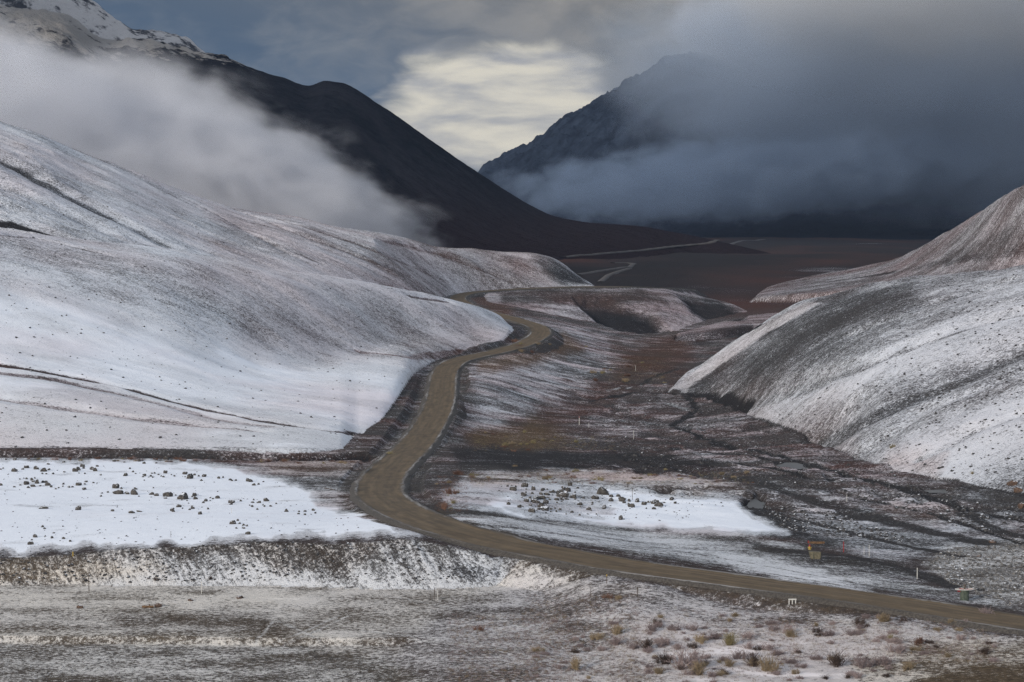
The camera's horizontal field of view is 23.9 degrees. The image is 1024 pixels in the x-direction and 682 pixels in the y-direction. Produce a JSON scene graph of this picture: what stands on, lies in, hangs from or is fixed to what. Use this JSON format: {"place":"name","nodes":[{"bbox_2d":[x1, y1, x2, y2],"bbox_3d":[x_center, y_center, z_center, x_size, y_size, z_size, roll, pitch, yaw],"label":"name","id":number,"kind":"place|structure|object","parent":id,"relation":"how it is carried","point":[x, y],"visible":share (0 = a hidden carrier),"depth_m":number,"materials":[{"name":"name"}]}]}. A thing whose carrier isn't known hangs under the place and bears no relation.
{"place":"outdoors","nodes":[
{"label":"outdoors","id":0,"kind":"place"},
{"bbox_2d":[0,0,204,52],"bbox_3d":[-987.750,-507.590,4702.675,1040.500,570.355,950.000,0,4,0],"label":"mountain","id":1,"kind":"structure","parent":0,"point":[94,17],"depth_m":4564.68,"materials":[{"name":"snow"}]},
{"bbox_2d":[0,646,442,681],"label":"gravel","id":2,"kind":"structure","parent":0,"point":[194,663],"depth_m":279.21,"materials":[{"name":"gravel"}]},
{"bbox_2d":[0,5,767,259],"bbox_3d":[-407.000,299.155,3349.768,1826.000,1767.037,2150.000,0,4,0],"label":"mountain","id":3,"kind":"structure","parent":0,"point":[225,130],"depth_m":3293.21,"materials":[{"name":"stone"}]},
{"bbox_2d":[0,121,1023,681],"bbox_3d":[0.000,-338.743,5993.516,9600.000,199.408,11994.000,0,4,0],"label":"ground","id":4,"kind":"structure","parent":0,"point":[384,307],"depth_m":587.20,"materials":[{"name":"snow"}]},
{"bbox_2d":[113,489,123,493],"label":"boulder","id":5,"kind":"object","parent":4,"relation":"on","point":[119,491],"visible":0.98,"depth_m":446.41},
{"bbox_2d":[130,488,137,494],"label":"boulder","id":6,"kind":"object","parent":4,"relation":"on","point":[133,492],"visible":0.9,"depth_m":445.08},
{"bbox_2d":[166,492,172,496],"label":"boulder","id":7,"kind":"object","parent":4,"relation":"on","point":[169,494],"visible":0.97,"depth_m":440.65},
{"bbox_2d":[1,467,358,551],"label":"rubble","id":8,"kind":"object","parent":4,"relation":"on","point":[157,516],"visible":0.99,"depth_m":377.18,"materials":[{"name":"stone"}]},
{"bbox_2d":[177,492,188,499],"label":"boulder","id":9,"kind":"object","parent":4,"relation":"on","point":[184,496],"visible":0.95,"depth_m":434.73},
{"bbox_2d":[186,473,193,478],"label":"boulder","id":10,"kind":"object","parent":4,"relation":"on","point":[190,476],"visible":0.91,"depth_m":480.06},
{"bbox_2d":[0,177,477,447],"bbox_3d":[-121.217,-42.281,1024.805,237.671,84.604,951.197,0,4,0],"label":"rubble","id":11,"kind":"object","parent":4,"relation":"on","point":[172,346],"visible":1,"depth_m":701.53,"materials":[{"name":"stone"}]},
{"bbox_2d":[0,539,488,583],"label":"rubble","id":12,"kind":"object","parent":4,"relation":"on","point":[296,549],"visible":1,"depth_m":335.21,"materials":[{"name":"stone"}]},
{"bbox_2d":[5,345,747,511],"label":"ground cover","id":13,"kind":"object","parent":4,"relation":"on","point":[473,472],"visible":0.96,"depth_m":499.69,"materials":[{"name":"plant"}]},
{"bbox_2d":[439,501,449,509],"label":"shrub","id":14,"kind":"object","parent":4,"relation":"on","point":[444,506],"visible":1,"depth_m":402.51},
{"bbox_2d":[443,486,456,493],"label":"shrub","id":15,"kind":"object","parent":4,"relation":"on","point":[449,490],"visible":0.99,"depth_m":436.50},
{"bbox_2d":[452,469,464,474],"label":"shrub","id":16,"kind":"object","parent":4,"relation":"on","point":[459,472],"visible":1,"depth_m":494.22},
{"bbox_2d":[471,625,486,630],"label":"shrub","id":17,"kind":"object","parent":4,"relation":"on","point":[480,628],"visible":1,"depth_m":298.79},
{"bbox_2d":[509,486,516,490],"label":"boulder","id":18,"kind":"object","parent":4,"relation":"on","point":[513,488],"visible":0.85,"depth_m":457.85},
{"bbox_2d":[529,645,545,651],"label":"shrub","id":19,"kind":"object","parent":4,"relation":"on","point":[536,649],"visible":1,"depth_m":285.52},
{"bbox_2d":[540,506,548,510],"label":"boulder","id":20,"kind":"object","parent":4,"relation":"on","point":[544,507],"visible":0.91,"depth_m":421.40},
{"bbox_2d":[558,491,568,497],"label":"boulder","id":21,"kind":"object","parent":4,"relation":"on","point":[564,494],"visible":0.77,"depth_m":453.71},
{"bbox_2d":[569,656,583,669],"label":"shrub","id":22,"kind":"object","parent":4,"relation":"on","point":[575,664],"visible":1,"depth_m":277.14,"materials":[{"name":"plant"}]},
{"bbox_2d":[569,648,583,652],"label":"shrub","id":23,"kind":"object","parent":4,"relation":"on","point":[574,650],"visible":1,"depth_m":286.71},
{"bbox_2d":[588,632,607,639],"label":"shrub","id":24,"kind":"object","parent":4,"relation":"on","point":[598,636],"visible":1,"depth_m":293.00,"materials":[{"name":"plant"}]},
{"bbox_2d":[594,644,608,650],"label":"shrub","id":25,"kind":"object","parent":4,"relation":"on","point":[600,648],"visible":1,"depth_m":287.49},
{"bbox_2d":[596,487,608,494],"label":"boulder","id":26,"kind":"object","parent":4,"relation":"on","point":[602,491],"visible":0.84,"depth_m":464.92,"materials":[{"name":"stone"}]},
{"bbox_2d":[464,358,746,484],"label":"ground cover","id":27,"kind":"object","parent":4,"relation":"on","point":[588,446],"visible":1,"depth_m":517.10,"materials":[{"name":"plant"}]},
{"bbox_2d":[600,593,613,598],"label":"shrub","id":28,"kind":"object","parent":4,"relation":"on","point":[607,595],"visible":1,"depth_m":312.61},
{"bbox_2d":[498,478,722,520],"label":"rubble","id":29,"kind":"object","parent":4,"relation":"on","point":[610,505],"visible":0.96,"depth_m":449.77,"materials":[{"name":"stone"}]},
{"bbox_2d":[608,619,618,624],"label":"shrub","id":30,"kind":"object","parent":4,"relation":"on","point":[613,623],"visible":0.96,"depth_m":299.55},
{"bbox_2d":[604,634,623,645],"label":"shrub","id":31,"kind":"object","parent":4,"relation":"on","point":[616,641],"visible":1,"depth_m":289.43,"materials":[{"name":"plant"}]},
{"bbox_2d":[607,624,626,634],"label":"shrub","id":32,"kind":"object","parent":4,"relation":"on","point":[616,630],"visible":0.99,"depth_m":295.01,"materials":[{"name":"plant"}]},
{"bbox_2d":[618,496,625,501],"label":"boulder","id":33,"kind":"object","parent":4,"relation":"on","point":[621,498],"visible":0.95,"depth_m":454.43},
{"bbox_2d":[627,641,639,649],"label":"shrub","id":34,"kind":"object","parent":4,"relation":"on","point":[632,646],"visible":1,"depth_m":287.10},
{"bbox_2d":[633,636,655,648],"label":"shrub","id":35,"kind":"object","parent":4,"relation":"on","point":[647,644],"visible":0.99,"depth_m":286.06,"materials":[{"name":"plant"}]},
{"bbox_2d":[641,646,656,652],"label":"shrub","id":36,"kind":"object","parent":4,"relation":"on","point":[646,649],"visible":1,"depth_m":284.70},
{"bbox_2d":[644,666,655,673],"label":"shrub","id":37,"kind":"object","parent":4,"relation":"on","point":[647,671],"visible":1,"depth_m":272.80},
{"bbox_2d":[645,621,657,631],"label":"shrub","id":38,"kind":"object","parent":4,"relation":"on","point":[653,628],"visible":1,"depth_m":295.62,"materials":[{"name":"plant"}]},
{"bbox_2d":[649,618,661,624],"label":"shrub","id":39,"kind":"object","parent":4,"relation":"on","point":[655,620],"visible":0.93,"depth_m":299.35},
{"bbox_2d":[650,622,664,627],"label":"shrub","id":40,"kind":"object","parent":4,"relation":"on","point":[658,625],"visible":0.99,"depth_m":297.94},
{"bbox_2d":[651,666,664,673],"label":"shrub","id":41,"kind":"object","parent":4,"relation":"on","point":[658,671],"visible":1,"depth_m":272.43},
{"bbox_2d":[654,642,666,647],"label":"shrub","id":42,"kind":"object","parent":4,"relation":"on","point":[661,644],"visible":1,"depth_m":287.50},
{"bbox_2d":[654,651,675,664],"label":"shrub","id":43,"kind":"object","parent":4,"relation":"on","point":[665,658],"visible":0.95,"depth_m":277.97,"materials":[{"name":"plant"}]},
{"bbox_2d":[659,635,672,644],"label":"shrub","id":44,"kind":"object","parent":4,"relation":"on","point":[664,641],"visible":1,"depth_m":288.64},
{"bbox_2d":[662,623,684,629],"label":"shrub","id":45,"kind":"object","parent":4,"relation":"on","point":[671,626],"visible":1,"depth_m":296.87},
{"bbox_2d":[670,642,685,649],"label":"shrub","id":46,"kind":"object","parent":4,"relation":"on","point":[678,646],"visible":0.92,"depth_m":286.75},
{"bbox_2d":[677,668,695,674],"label":"shrub","id":47,"kind":"object","parent":4,"relation":"on","point":[686,672],"visible":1,"depth_m":271.26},
{"bbox_2d":[664,646,709,668],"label":"shrub","id":48,"kind":"object","parent":4,"relation":"on","point":[692,656],"visible":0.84,"depth_m":274.89,"materials":[{"name":"plant"}]},
{"bbox_2d":[681,623,698,630],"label":"shrub","id":49,"kind":"object","parent":4,"relation":"on","point":[692,627],"visible":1,"depth_m":297.83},
{"bbox_2d":[686,641,698,648],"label":"shrub","id":50,"kind":"object","parent":4,"relation":"on","point":[692,645],"visible":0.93,"depth_m":287.60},
{"bbox_2d":[688,659,709,674],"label":"shrub","id":51,"kind":"object","parent":4,"relation":"on","point":[699,669],"visible":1,"depth_m":271.06,"materials":[{"name":"plant"}]},
{"bbox_2d":[692,632,708,643],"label":"shrub","id":52,"kind":"object","parent":4,"relation":"on","point":[700,640],"visible":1,"depth_m":291.23,"materials":[{"name":"plant"}]},
{"bbox_2d":[705,670,717,677],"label":"shrub","id":53,"kind":"object","parent":4,"relation":"on","point":[710,674],"visible":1,"depth_m":270.33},
{"bbox_2d":[706,631,722,639],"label":"shrub","id":54,"kind":"object","parent":4,"relation":"on","point":[717,636],"visible":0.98,"depth_m":293.93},
{"bbox_2d":[707,669,727,675],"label":"shrub","id":55,"kind":"object","parent":4,"relation":"on","point":[720,673],"visible":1,"depth_m":271.17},
{"bbox_2d":[716,654,730,660],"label":"shrub","id":56,"kind":"object","parent":4,"relation":"on","point":[721,658],"visible":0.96,"depth_m":279.91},
{"bbox_2d":[447,593,1001,681],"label":"ground cover","id":57,"kind":"object","parent":4,"relation":"on","point":[568,668],"visible":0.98,"depth_m":289.97,"materials":[{"name":"plant"}]},
{"bbox_2d":[717,666,732,674],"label":"shrub","id":58,"kind":"object","parent":4,"relation":"on","point":[725,670],"visible":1,"depth_m":272.31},
{"bbox_2d":[716,657,735,666],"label":"shrub","id":59,"kind":"object","parent":4,"relation":"on","point":[728,663],"visible":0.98,"depth_m":276.85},
{"bbox_2d":[717,631,739,645],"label":"shrub","id":60,"kind":"object","parent":4,"relation":"on","point":[729,640],"visible":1,"depth_m":290.13,"materials":[{"name":"plant"}]},
{"bbox_2d":[731,648,753,658],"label":"shrub","id":61,"kind":"object","parent":4,"relation":"on","point":[737,656],"visible":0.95,"depth_m":281.53,"materials":[{"name":"plant"}]},
{"bbox_2d":[739,640,754,648],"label":"shrub","id":62,"kind":"object","parent":4,"relation":"on","point":[749,645],"visible":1,"depth_m":287.97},
{"bbox_2d":[739,631,757,638],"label":"shrub","id":63,"kind":"object","parent":4,"relation":"on","point":[749,636],"visible":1,"depth_m":294.55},
{"bbox_2d":[738,650,762,666],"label":"shrub","id":64,"kind":"object","parent":4,"relation":"on","point":[754,658],"visible":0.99,"depth_m":277.47,"materials":[{"name":"plant"}]},
{"bbox_2d":[751,645,760,650],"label":"shrub","id":65,"kind":"object","parent":4,"relation":"on","point":[755,649],"visible":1,"depth_m":287.30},
{"bbox_2d":[757,642,776,650],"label":"shrub","id":66,"kind":"object","parent":4,"relation":"on","point":[768,648],"visible":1,"depth_m":287.28,"materials":[{"name":"plant"}]},
{"bbox_2d":[757,650,784,671],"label":"shrub","id":67,"kind":"object","parent":4,"relation":"on","point":[768,665],"visible":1,"depth_m":274.59,"materials":[{"name":"plant"}]},
{"bbox_2d":[765,619,779,624],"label":"shrub","id":68,"kind":"object","parent":4,"relation":"on","point":[771,622],"visible":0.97,"depth_m":302.71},
{"bbox_2d":[764,623,782,630],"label":"shrub","id":69,"kind":"object","parent":4,"relation":"on","point":[773,628],"visible":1,"depth_m":299.45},
{"bbox_2d":[767,669,783,674],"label":"shrub","id":70,"kind":"object","parent":4,"relation":"on","point":[777,672],"visible":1,"depth_m":272.90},
{"bbox_2d":[771,648,785,655],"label":"shrub","id":71,"kind":"object","parent":4,"relation":"on","point":[777,652],"visible":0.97,"depth_m":284.26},
{"bbox_2d":[779,624,795,632],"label":"shrub","id":72,"kind":"object","parent":4,"relation":"on","point":[785,628],"visible":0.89,"depth_m":297.51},
{"bbox_2d":[783,658,798,663],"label":"shrub","id":73,"kind":"object","parent":4,"relation":"on","point":[788,661],"visible":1,"depth_m":279.52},
{"bbox_2d":[785,628,797,637],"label":"shrub","id":74,"kind":"object","parent":4,"relation":"on","point":[789,633],"visible":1,"depth_m":294.99,"materials":[{"name":"plant"}]},
{"bbox_2d":[789,668,799,673],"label":"shrub","id":75,"kind":"object","parent":4,"relation":"on","point":[794,671],"visible":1,"depth_m":273.65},
{"bbox_2d":[789,662,810,668],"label":"shrub","id":76,"kind":"object","parent":4,"relation":"on","point":[801,665],"visible":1,"depth_m":277.40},
{"bbox_2d":[584,393,1023,543],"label":"rubble","id":77,"kind":"object","parent":4,"relation":"on","point":[916,488],"visible":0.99,"depth_m":512.30,"materials":[{"name":"stone"}]},
{"bbox_2d":[807,655,825,659],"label":"shrub","id":78,"kind":"object","parent":4,"relation":"on","point":[815,658],"visible":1,"depth_m":281.69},
{"bbox_2d":[808,540,824,543],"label":"timber beam","id":79,"kind":"structure","parent":4,"relation":"on","point":[817,542],"depth_m":393.28,"materials":[{"name":"red paint"}]},
{"bbox_2d":[812,627,824,632],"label":"shrub","id":80,"kind":"object","parent":4,"relation":"on","point":[818,630],"visible":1,"depth_m":297.24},
{"bbox_2d":[821,628,835,636],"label":"shrub","id":81,"kind":"object","parent":4,"relation":"on","point":[827,633],"visible":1,"depth_m":294.90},
{"bbox_2d":[819,649,849,667],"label":"shrub","id":82,"kind":"object","parent":4,"relation":"on","point":[837,661],"visible":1,"depth_m":278.42,"materials":[{"name":"plant"}]},
{"bbox_2d":[760,505,915,542],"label":"rubble","id":83,"kind":"object","parent":4,"relation":"on","point":[879,533],"visible":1,"depth_m":424.94,"materials":[{"name":"stone"}]},
{"bbox_2d":[845,629,856,635],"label":"shrub","id":84,"kind":"object","parent":4,"relation":"on","point":[848,632],"visible":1,"depth_m":294.86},
{"bbox_2d":[851,672,863,678],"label":"shrub","id":85,"kind":"object","parent":4,"relation":"on","point":[857,675],"visible":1,"depth_m":272.59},
{"bbox_2d":[851,629,863,634],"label":"shrub","id":86,"kind":"object","parent":4,"relation":"on","point":[858,632],"visible":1,"depth_m":294.67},
{"bbox_2d":[852,616,865,623],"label":"shrub","id":87,"kind":"object","parent":4,"relation":"on","point":[857,620],"visible":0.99,"depth_m":300.82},
{"bbox_2d":[847,651,875,668],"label":"shrub","id":88,"kind":"object","parent":4,"relation":"on","point":[861,663],"visible":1,"depth_m":277.94,"materials":[{"name":"plant"}]},
{"bbox_2d":[854,621,870,627],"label":"shrub","id":89,"kind":"object","parent":4,"relation":"on","point":[865,625],"visible":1,"depth_m":298.34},
{"bbox_2d":[714,274,1023,488],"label":"rubble","id":90,"kind":"object","parent":4,"relation":"on","point":[904,373],"visible":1,"depth_m":612.30,"materials":[{"name":"stone"}]},
{"bbox_2d":[871,633,889,639],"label":"shrub","id":91,"kind":"object","parent":4,"relation":"on","point":[881,636],"visible":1,"depth_m":291.55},
{"bbox_2d":[869,653,895,665],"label":"shrub","id":92,"kind":"object","parent":4,"relation":"on","point":[883,662],"visible":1,"depth_m":278.73,"materials":[{"name":"plant"}]},
{"bbox_2d":[876,613,894,621],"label":"shrub","id":93,"kind":"object","parent":4,"relation":"on","point":[883,618],"visible":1,"depth_m":300.80,"materials":[{"name":"plant"}]},
{"bbox_2d":[886,628,901,634],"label":"shrub","id":94,"kind":"object","parent":4,"relation":"on","point":[893,632],"visible":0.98,"depth_m":293.95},
{"bbox_2d":[881,642,910,653],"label":"shrub","id":95,"kind":"object","parent":4,"relation":"on","point":[899,649],"visible":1,"depth_m":284.49,"materials":[{"name":"plant"}]},
{"bbox_2d":[890,636,904,643],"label":"shrub","id":96,"kind":"object","parent":4,"relation":"on","point":[897,640],"visible":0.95,"depth_m":288.65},
{"bbox_2d":[899,660,918,670],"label":"shrub","id":97,"kind":"object","parent":4,"relation":"on","point":[910,665],"visible":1,"depth_m":276.40,"materials":[{"name":"plant"}]},
{"bbox_2d":[908,646,921,650],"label":"shrub","id":98,"kind":"object","parent":4,"relation":"on","point":[913,648],"visible":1,"depth_m":285.43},
{"bbox_2d":[913,636,924,645],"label":"shrub","id":99,"kind":"object","parent":4,"relation":"on","point":[917,641],"visible":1,"depth_m":288.31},
{"bbox_2d":[918,650,932,654],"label":"shrub","id":100,"kind":"object","parent":4,"relation":"on","point":[924,652],"visible":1,"depth_m":283.39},
{"bbox_2d":[954,632,966,640],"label":"shrub","id":101,"kind":"object","parent":4,"relation":"on","point":[960,637],"visible":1,"depth_m":290.98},
{"bbox_2d":[955,584,973,600],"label":"valve station","id":102,"kind":"object","parent":4,"relation":"on","point":[964,593],"visible":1,"depth_m":324.57,"materials":[{"name":"green metal"}]},
{"bbox_2d":[922,542,1023,605],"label":"rubble","id":103,"kind":"object","parent":4,"relation":"on","point":[992,588],"visible":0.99,"depth_m":359.48,"materials":[{"name":"grey stone"}]},
{"bbox_2d":[976,645,989,654],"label":"shrub","id":104,"kind":"object","parent":4,"relation":"on","point":[985,651],"visible":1,"depth_m":282.47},
{"bbox_2d":[976,606,994,613],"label":"shrub","id":105,"kind":"object","parent":4,"relation":"on","point":[986,609],"visible":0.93,"depth_m":308.60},
{"bbox_2d":[988,657,999,661],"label":"shrub","id":106,"kind":"object","parent":4,"relation":"on","point":[994,659],"visible":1,"depth_m":277.81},
{"bbox_2d":[1006,480,1017,485],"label":"boulder","id":107,"kind":"object","parent":4,"relation":"on","point":[1012,483],"visible":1,"depth_m":488.13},
{"bbox_2d":[1014,487,1022,492],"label":"boulder","id":108,"kind":"object","parent":4,"relation":"on","point":[1017,489],"visible":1,"depth_m":482.56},
{"bbox_2d":[1017,502,1023,508],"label":"boulder","id":109,"kind":"object","parent":4,"relation":"on","point":[1020,505],"visible":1,"depth_m":461.73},
{"bbox_2d":[93,0,1023,171],"label":"sky","id":110,"kind":"structure","parent":0,"point":[479,79],"materials":[{"name":"grey"}]},
{"bbox_2d":[578,262,635,274],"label":"road","id":111,"kind":"structure","parent":0,"point":[631,265],"depth_m":2454.47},
{"bbox_2d":[598,268,631,280],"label":"road","id":112,"kind":"structure","parent":0,"point":[605,277],"depth_m":2317.23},
{"bbox_2d":[560,239,764,256],"bbox_3d":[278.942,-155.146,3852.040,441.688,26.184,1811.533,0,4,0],"label":"road","id":113,"kind":"structure","parent":0,"point":[710,242],"depth_m":3304.12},
{"bbox_2d":[349,286,1023,634],"bbox_3d":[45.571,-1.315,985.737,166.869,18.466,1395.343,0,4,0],"label":"road","id":114,"kind":"structure","parent":0,"point":[379,487],"depth_m":350.26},
{"bbox_2d":[478,36,1023,239],"bbox_3d":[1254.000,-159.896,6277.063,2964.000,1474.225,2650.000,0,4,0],"label":"mountain","id":115,"kind":"structure","parent":0,"point":[905,139],"depth_m":6219.69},
{"bbox_2d":[747,498,764,508],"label":"water","id":116,"kind":"structure","parent":0,"point":[755,503],"depth_m":465.98,"materials":[{"name":"grey liquid"}]},
{"bbox_2d":[777,462,807,468],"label":"water","id":117,"kind":"structure","parent":0,"point":[794,465],"depth_m":556.60,"materials":[{"name":"grey liquid"}]},
{"bbox_2d":[809,551,820,558],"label":"concrete block","id":118,"kind":"object","parent":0,"point":[815,554],"depth_m":365.09,"materials":[{"name":"beige concrete"}]},
{"bbox_2d":[923,489,947,492],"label":"water","id":119,"kind":"structure","parent":0,"point":[938,491],"depth_m":487.40,"materials":[{"name":"grey liquid"}]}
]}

